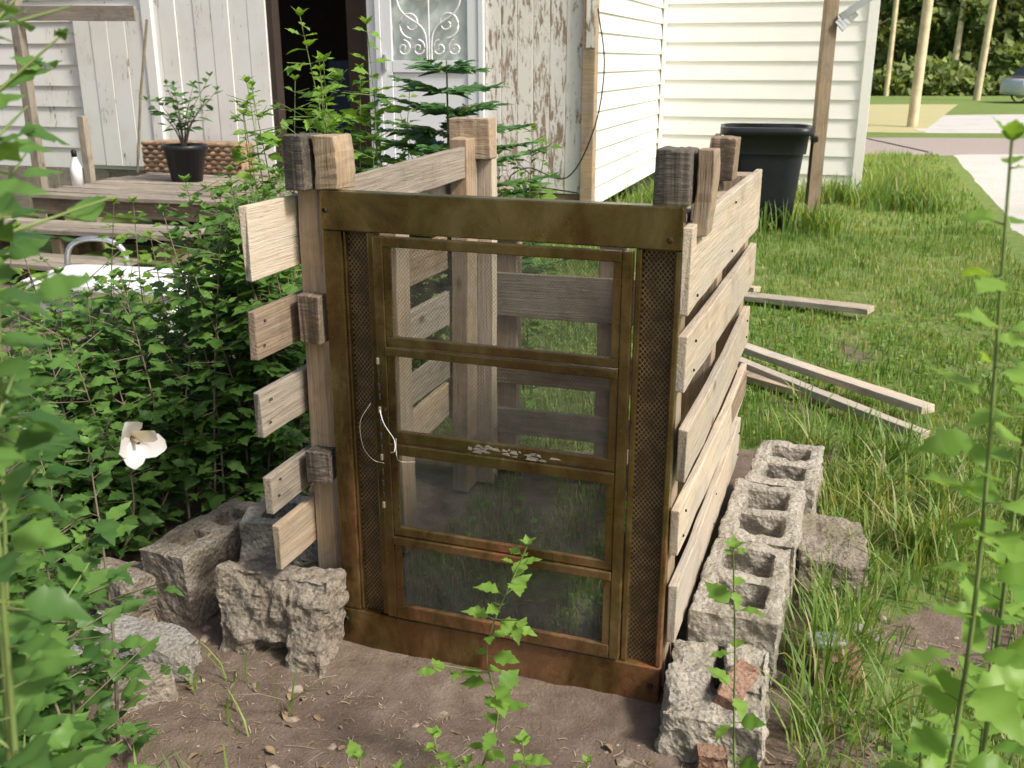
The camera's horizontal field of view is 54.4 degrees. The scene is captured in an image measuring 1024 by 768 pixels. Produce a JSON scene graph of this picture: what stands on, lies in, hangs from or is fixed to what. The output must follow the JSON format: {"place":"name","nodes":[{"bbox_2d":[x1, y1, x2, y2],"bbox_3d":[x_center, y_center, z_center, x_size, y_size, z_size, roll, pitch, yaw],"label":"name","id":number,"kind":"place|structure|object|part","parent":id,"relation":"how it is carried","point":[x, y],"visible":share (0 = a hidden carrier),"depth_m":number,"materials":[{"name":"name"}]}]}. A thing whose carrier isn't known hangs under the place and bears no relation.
{"place":"outdoors","nodes":[
{"label":"outdoors","id":0,"kind":"place"},
{"bbox_2d":[0,86,1023,767],"bbox_3d":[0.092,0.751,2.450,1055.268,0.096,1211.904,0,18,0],"label":"ground","id":1,"kind":"structure","parent":0,"point":[550,714],"depth_m":2.62,"materials":[{"name":"soil"}]},
{"bbox_2d":[0,0,153,767],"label":"rose of sharon bush","id":2,"kind":"object","parent":1,"relation":"on","point":[32,663],"visible":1,"depth_m":0.97,"materials":[{"name":"green plant"}]},
{"bbox_2d":[70,644,108,685],"bbox_3d":[-1.119,0.729,2.548,0.147,0.102,0.209,14,11,36],"label":"concrete rubble","id":3,"kind":"object","parent":1,"relation":"on","point":[75,647],"visible":0.01,"depth_m":2.54,"materials":[{"name":"grey concrete"}]},
{"bbox_2d":[0,196,188,389],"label":"rose of sharon bush","id":4,"kind":"object","parent":1,"relation":"on","point":[38,318],"visible":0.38,"depth_m":4.16,"materials":[{"name":"green plant"}]},
{"bbox_2d":[0,44,191,767],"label":"rose of sharon bush","id":5,"kind":"object","parent":1,"relation":"on","point":[105,722],"visible":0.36,"depth_m":1.98,"materials":[{"name":"green plant"}]},
{"bbox_2d":[119,422,166,468],"bbox_3d":[-0.632,0.099,1.700,0.070,0.092,0.060,-4,18,-12],"label":"hibiscus flower","id":6,"kind":"object","parent":5,"relation":"attached to","point":[137,447],"visible":1,"depth_m":1.70,"materials":[{"name":"white plant"}]},
{"bbox_2d":[64,236,130,293],"bbox_3d":[-2.590,-0.744,6.225,0.414,0.369,0.036,0,18,0],"label":"bent pipe","id":7,"kind":"object","parent":1,"relation":"on","point":[71,245],"visible":0.55,"depth_m":6.17,"materials":[{"name":"metal"}]},
{"bbox_2d":[22,264,215,332],"bbox_3d":[-2.300,-0.492,5.886,1.020,0.311,0.540,4,18,11],"label":"plastic table","id":8,"kind":"object","parent":1,"relation":"on","point":[81,269],"visible":0.09,"depth_m":5.82,"materials":[{"name":"white plastic"}]},
{"bbox_2d":[91,557,157,621],"bbox_3d":[-1.081,0.597,2.823,0.204,0.188,0.187,14,11,36],"label":"concrete rubble","id":9,"kind":"object","parent":1,"relation":"on","point":[140,577],"visible":0.39,"depth_m":2.76,"materials":[{"name":"grey concrete"}]},
{"bbox_2d":[79,610,201,682],"bbox_3d":[-0.956,0.679,2.576,0.330,0.099,0.125,11,20,9],"label":"concrete rubble","id":10,"kind":"object","parent":1,"relation":"on","point":[174,643],"visible":0.54,"depth_m":2.55,"materials":[{"name":"grey concrete"}]},
{"bbox_2d":[105,661,178,713],"bbox_3d":[-0.918,0.750,2.451,0.168,0.093,0.118,-10,20,-27],"label":"concrete rubble","id":11,"kind":"object","parent":1,"relation":"on","point":[162,688],"visible":0.55,"depth_m":2.43,"materials":[{"name":"grey concrete"}]},
{"bbox_2d":[1,164,310,575],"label":"rose of sharon bush","id":12,"kind":"object","parent":1,"relation":"on","point":[217,451],"visible":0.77,"depth_m":3.14,"materials":[{"name":"green plant"}]},
{"bbox_2d":[139,498,256,628],"bbox_3d":[-0.871,0.518,2.926,0.185,0.235,0.394,5,18,28],"label":"old concrete block","id":13,"kind":"object","parent":1,"relation":"on","point":[186,558],"depth_m":2.78,"materials":[{"name":"grey concrete"}]},
{"bbox_2d":[239,494,318,567],"bbox_3d":[-0.597,0.451,2.852,0.323,0.217,0.214,2,18,8],"label":"old concrete block","id":14,"kind":"object","parent":1,"relation":"on","point":[256,522],"depth_m":2.77,"materials":[{"name":"grey concrete"}]},
{"bbox_2d":[214,557,348,677],"bbox_3d":[-0.613,0.619,2.646,0.343,0.297,0.172,5,9,15],"label":"old concrete block","id":15,"kind":"object","parent":1,"relation":"on","point":[299,613],"depth_m":2.60,"materials":[{"name":"grey concrete"}]},
{"bbox_2d":[214,7,563,409],"bbox_3d":[-0.510,-0.652,4.117,1.392,1.697,0.924,-7,19,-21],"label":"rose of sharon bush","id":16,"kind":"object","parent":1,"relation":"on","point":[271,139],"visible":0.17,"depth_m":3.90,"materials":[{"name":"green plant"}]},
{"bbox_2d":[0,0,880,279],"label":"white farmhouse","id":17,"kind":"object","parent":1,"relation":"on","point":[687,73],"visible":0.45,"depth_m":9.47,"materials":[{"name":"white wood"}]},
{"bbox_2d":[70,149,83,185],"bbox_3d":[-3.636,-1.802,8.296,0.096,0.300,0.096,0,18,0],"label":"spray bottle","id":18,"kind":"object","parent":17,"relation":"on","point":[76,173],"visible":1,"depth_m":8.27,"materials":[{"name":"white plastic"}]},
{"bbox_2d":[137,72,223,181],"bbox_3d":[-2.778,-2.210,8.559,0.558,0.913,0.757,-15,23,-39],"label":"potted plant","id":19,"kind":"object","parent":17,"relation":"on","point":[184,157],"visible":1,"depth_m":8.52,"materials":[{"name":"green plant"}]},
{"bbox_2d":[141,139,255,174],"bbox_3d":[-2.935,-2.134,9.333,1.059,0.285,0.315,6,19,17],"label":"wicker basket","id":20,"kind":"object","parent":17,"relation":"on","point":[218,154],"visible":0.5,"depth_m":9.19,"materials":[{"name":"brown wicker"}]},
{"bbox_2d":[363,0,410,167],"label":"open door leaf","id":21,"kind":"structure","parent":17,"relation":"in","point":[364,1],"depth_m":8.99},
{"bbox_2d":[380,0,478,164],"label":"front storm door","id":22,"kind":"structure","parent":17,"relation":"in","point":[429,29],"depth_m":8.63,"materials":[{"name":"white paint"}]},
{"bbox_2d":[509,8,604,193],"bbox_3d":[0.366,-2.351,8.343,0.833,1.487,0.031,6,19,17],"label":"black cable","id":23,"kind":"object","parent":17,"relation":"attached to","point":[594,125],"visible":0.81,"depth_m":8.33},
{"bbox_2d":[353,58,573,426],"bbox_3d":[-0.245,-0.531,4.046,1.037,1.511,1.029,0,18,0],"label":"evergreen seedling","id":24,"kind":"object","parent":1,"relation":"on","point":[424,137],"visible":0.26,"depth_m":3.83,"materials":[{"name":"green plant"}]},
{"bbox_2d":[345,739,591,767],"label":"ground weeds","id":25,"kind":"object","parent":1,"relation":"on","point":[354,751],"visible":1,"depth_m":2.05,"materials":[{"name":"green plant"}]},
{"bbox_2d":[415,534,551,767],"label":"hibiscus sapling","id":26,"kind":"object","parent":1,"relation":"on","point":[501,703],"visible":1,"depth_m":2.00,"materials":[{"name":"green plant"}]},
{"bbox_2d":[238,117,761,703],"bbox_3d":[0.105,-0.049,2.892,1.033,1.366,1.462,6,19,18],"label":"pallet compost bin","id":27,"kind":"object","parent":1,"relation":"on","point":[338,229],"visible":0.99,"depth_m":2.44,"materials":[{"name":"brown wood"}]},
{"bbox_2d":[319,189,686,703],"bbox_3d":[-0.059,0.183,2.381,0.871,1.240,0.104,6,19,18],"label":"storm door panel","id":28,"kind":"structure","parent":27,"relation":"in","point":[369,443],"depth_m":2.35,"materials":[{"name":"brown wood"}]},
{"bbox_2d":[110,613,956,767],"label":"dead leaf litter","id":29,"kind":"object","parent":1,"relation":"on","point":[317,716],"visible":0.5,"depth_m":2.29,"materials":[{"name":"brown plant"}]},
{"bbox_2d":[104,559,988,767],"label":"soil clods","id":30,"kind":"object","parent":1,"relation":"on","point":[621,761],"visible":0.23,"depth_m":2.39,"materials":[{"name":"brown soil"}]},
{"bbox_2d":[91,639,1004,767],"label":"weed grass","id":31,"kind":"structure","parent":1,"relation":"on","point":[801,764],"depth_m":2.26,"materials":[{"name":"green plant"}]},
{"bbox_2d":[654,639,769,767],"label":"broken concrete block","id":32,"kind":"object","parent":1,"relation":"on","point":[692,715],"depth_m":2.26,"materials":[{"name":"grey concrete"}]},
{"bbox_2d":[712,659,760,710],"bbox_3d":[0.517,0.700,2.295,0.067,0.071,0.143,30,39,20],"label":"broken brick","id":33,"kind":"object","parent":32,"relation":"in","point":[747,674],"visible":0.67,"depth_m":2.27,"materials":[{"name":"red brick"}]},
{"bbox_2d":[415,307,1023,762],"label":"lawn weeds","id":34,"kind":"object","parent":1,"relation":"on","point":[821,691],"visible":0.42,"depth_m":4.07,"materials":[{"name":"green plant"}]},
{"bbox_2d":[704,534,765,767],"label":"hibiscus sapling","id":35,"kind":"object","parent":1,"relation":"on","point":[718,593],"visible":1,"depth_m":1.88,"materials":[{"name":"green plant"}]},
{"bbox_2d":[686,538,790,692],"bbox_3d":[0.611,0.602,2.657,0.235,0.221,0.445,6,19,18],"label":"concrete block","id":36,"kind":"object","parent":1,"relation":"on","point":[759,589],"depth_m":2.54,"materials":[{"name":"grey concrete"}]},
{"bbox_2d":[748,285,760,292],"bbox_3d":[1.476,-0.677,6.771,0.074,0.042,0.499,-13,21,-34],"label":"wood plank","id":37,"kind":"object","parent":1,"relation":"on","point":[753,288],"visible":0.2,"depth_m":6.58,"materials":[{"name":"beige wood"}]},
{"bbox_2d":[718,478,805,608],"bbox_3d":[0.759,0.476,3.031,0.239,0.222,0.442,6,19,18],"label":"concrete block","id":38,"kind":"object","parent":1,"relation":"on","point":[765,514],"depth_m":2.99,"materials":[{"name":"grey concrete"}]},
{"bbox_2d":[715,123,818,231],"bbox_3d":[2.330,-1.923,9.259,0.920,0.935,0.720,4,18,11],"label":"trash can","id":39,"kind":"object","parent":1,"relation":"on","point":[775,152],"visible":0.56,"depth_m":8.94,"materials":[{"name":"black plastic"}]},
{"bbox_2d":[744,440,824,513],"bbox_3d":[0.927,0.359,3.393,0.235,0.221,0.419,7,19,20],"label":"concrete block","id":40,"kind":"object","parent":1,"relation":"on","point":[778,463],"depth_m":3.35,"materials":[{"name":"grey concrete"}]},
{"bbox_2d":[737,367,838,406],"bbox_3d":[1.250,0.001,4.732,0.103,0.044,0.645,-14,22,-36],"label":"wood plank","id":41,"kind":"object","parent":1,"relation":"on","point":[759,379],"visible":0.43,"depth_m":4.70,"materials":[{"name":"beige wood"}]},
{"bbox_2d":[737,357,929,439],"bbox_3d":[1.380,0.038,4.534,0.062,0.041,1.258,-9,20,-25],"label":"wood plank","id":42,"kind":"object","parent":41,"relation":"on","point":[837,402],"visible":0.59,"depth_m":4.40,"materials":[{"name":"beige wood"}]},
{"bbox_2d":[744,292,873,314],"bbox_3d":[1.784,-0.517,6.267,0.936,0.048,0.133,11,21,32],"label":"wood plank","id":43,"kind":"object","parent":1,"relation":"on","point":[848,307],"visible":0.75,"depth_m":6.17,"materials":[{"name":"beige wood"}]},
{"bbox_2d":[804,0,839,220],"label":"wooden post","id":44,"kind":"object","parent":1,"relation":"on","point":[823,86],"visible":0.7,"depth_m":8.97,"materials":[{"name":"brown wood"}]},
{"bbox_2d":[835,0,871,31],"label":"metal bracket","id":45,"kind":"object","parent":44,"relation":"attached to","point":[846,18],"visible":1,"depth_m":8.71,"materials":[{"name":"white metal"}]},
{"bbox_2d":[645,151,999,234],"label":"lawn grass","id":46,"kind":"structure","parent":1,"relation":"on","point":[923,213],"depth_m":10.15,"materials":[{"name":"green plant"}]},
{"bbox_2d":[794,511,869,604],"bbox_3d":[0.954,0.532,3.017,0.216,0.180,0.341,7,19,12],"label":"broken concrete block","id":47,"kind":"object","parent":1,"relation":"on","point":[815,537],"depth_m":2.90,"materials":[{"name":"grey concrete"}]},
{"bbox_2d":[800,638,864,690],"bbox_3d":[0.821,0.718,2.548,0.144,0.108,0.134,0,18,0],"label":"field stone","id":48,"kind":"object","parent":1,"relation":"on","point":[855,666],"visible":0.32,"depth_m":2.50,"materials":[{"name":"stone"}]},
{"bbox_2d":[806,632,845,649],"bbox_3d":[0.800,0.653,2.536,0.090,0.020,0.060,0,18,0],"label":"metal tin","id":49,"kind":"object","parent":48,"relation":"on","point":[820,641],"visible":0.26,"depth_m":2.52,"materials":[{"name":"silver metal"}]},
{"bbox_2d":[743,343,934,414],"bbox_3d":[1.475,-0.046,4.722,0.084,0.049,1.216,-9,20,-27],"label":"wood plank","id":50,"kind":"object","parent":1,"relation":"on","point":[904,401],"visible":0.83,"depth_m":4.59,"materials":[{"name":"beige wood"}]},
{"bbox_2d":[845,622,879,650],"bbox_3d":[0.930,0.683,2.692,0.102,0.056,0.082,0,18,0],"label":"field stone","id":51,"kind":"object","parent":1,"relation":"on","point":[861,628],"visible":0.12,"depth_m":2.67,"materials":[{"name":"grey stone"}]},
{"bbox_2d":[754,376,1023,748],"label":"tall grass","id":52,"kind":"structure","parent":1,"relation":"on","point":[853,611],"depth_m":2.72,"materials":[{"name":"green plant"}]},
{"bbox_2d":[883,0,898,95],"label":"utility pole","id":53,"kind":"object","parent":1,"relation":"on","point":[891,49],"visible":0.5,"depth_m":43.52,"materials":[{"name":"brown wood"}]},
{"bbox_2d":[778,397,1012,578],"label":"tall grass","id":54,"kind":"structure","parent":1,"relation":"on","point":[911,536],"depth_m":3.47,"materials":[{"name":"green plant"}]},
{"bbox_2d":[876,12,947,58],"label":"deciduous tree","id":55,"kind":"object","parent":1,"relation":"on","point":[888,22],"visible":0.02,"depth_m":71.30,"materials":[{"name":"green plant"}]},
{"bbox_2d":[867,104,957,132],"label":"dry verge","id":56,"kind":"structure","parent":1,"relation":"on","point":[888,118],"depth_m":27.53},
{"bbox_2d":[873,0,956,72],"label":"deciduous tree","id":57,"kind":"object","parent":1,"relation":"on","point":[907,8],"visible":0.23,"depth_m":61.55,"materials":[{"name":"green plant"}]},
{"bbox_2d":[906,0,933,126],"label":"utility pole","id":58,"kind":"object","parent":1,"relation":"on","point":[919,70],"visible":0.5,"depth_m":22.77,"materials":[{"name":"brown wood"}]},
{"bbox_2d":[871,51,1014,95],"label":"hedge","id":59,"kind":"object","parent":1,"relation":"on","point":[959,79],"visible":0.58,"depth_m":44.35,"materials":[{"name":"green plant"}]},
{"bbox_2d":[880,114,1023,767],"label":"rose of sharon bush","id":60,"kind":"object","parent":1,"relation":"on","point":[994,694],"visible":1,"depth_m":1.09,"materials":[{"name":"green plant"}]},
{"bbox_2d":[952,0,967,61],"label":"utility pole","id":61,"kind":"object","parent":1,"relation":"on","point":[958,39],"visible":0.5,"depth_m":54.63,"materials":[{"name":"brown wood"}]},
{"bbox_2d":[900,0,1023,81],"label":"deciduous tree","id":62,"kind":"object","parent":1,"relation":"on","point":[1005,54],"visible":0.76,"depth_m":54.69,"materials":[{"name":"green plant"}]},
{"bbox_2d":[913,114,1023,132],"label":"gravel lot","id":63,"kind":"structure","parent":1,"relation":"on","point":[966,124],"depth_m":24.57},
{"bbox_2d":[973,0,996,99],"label":"utility pole","id":64,"kind":"object","parent":1,"relation":"on","point":[984,54],"visible":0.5,"depth_m":38.80,"materials":[{"name":"brown wood"}]},
{"bbox_2d":[999,66,1023,101],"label":"parked car","id":65,"kind":"object","parent":1,"relation":"on","point":[1011,87],"visible":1,"depth_m":36.83,"materials":[{"name":"paint"}]},
{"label":"windows","id":66,"kind":"part","parent":65,"relation":"part of","materials":[{"name":"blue glass"}]},
{"bbox_2d":[78,479,958,767],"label":"straw litter","id":67,"kind":"object","parent":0,"point":[436,717],"visible":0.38,"depth_m":2.38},
{"bbox_2d":[695,743,727,767],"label":"broken brick","id":68,"kind":"object","parent":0,"point":[710,756],"visible":0.57,"depth_m":2.20,"materials":[{"name":"brick"}]},
{"bbox_2d":[403,386,1023,767],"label":"lawn grass","id":69,"kind":"structure","parent":0,"point":[416,571],"depth_m":3.30,"materials":[{"name":"green plant"}]},
{"bbox_2d":[412,222,1023,406],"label":"lawn grass","id":70,"kind":"structure","parent":0,"point":[796,265],"depth_m":6.55,"materials":[{"name":"green plant"}]},
{"bbox_2d":[600,144,965,237],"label":"tall grass","id":71,"kind":"structure","parent":0,"point":[885,178],"depth_m":10.50,"materials":[{"name":"green plant"}]},
{"bbox_2d":[864,138,1023,154],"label":"sidewalk","id":72,"kind":"structure","parent":0,"point":[950,146],"depth_m":18.28,"materials":[{"name":"concrete"}]},
{"bbox_2d":[954,154,1023,235],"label":"gravel driveway","id":73,"kind":"structure","parent":0,"point":[988,172],"depth_m":13.22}
]}

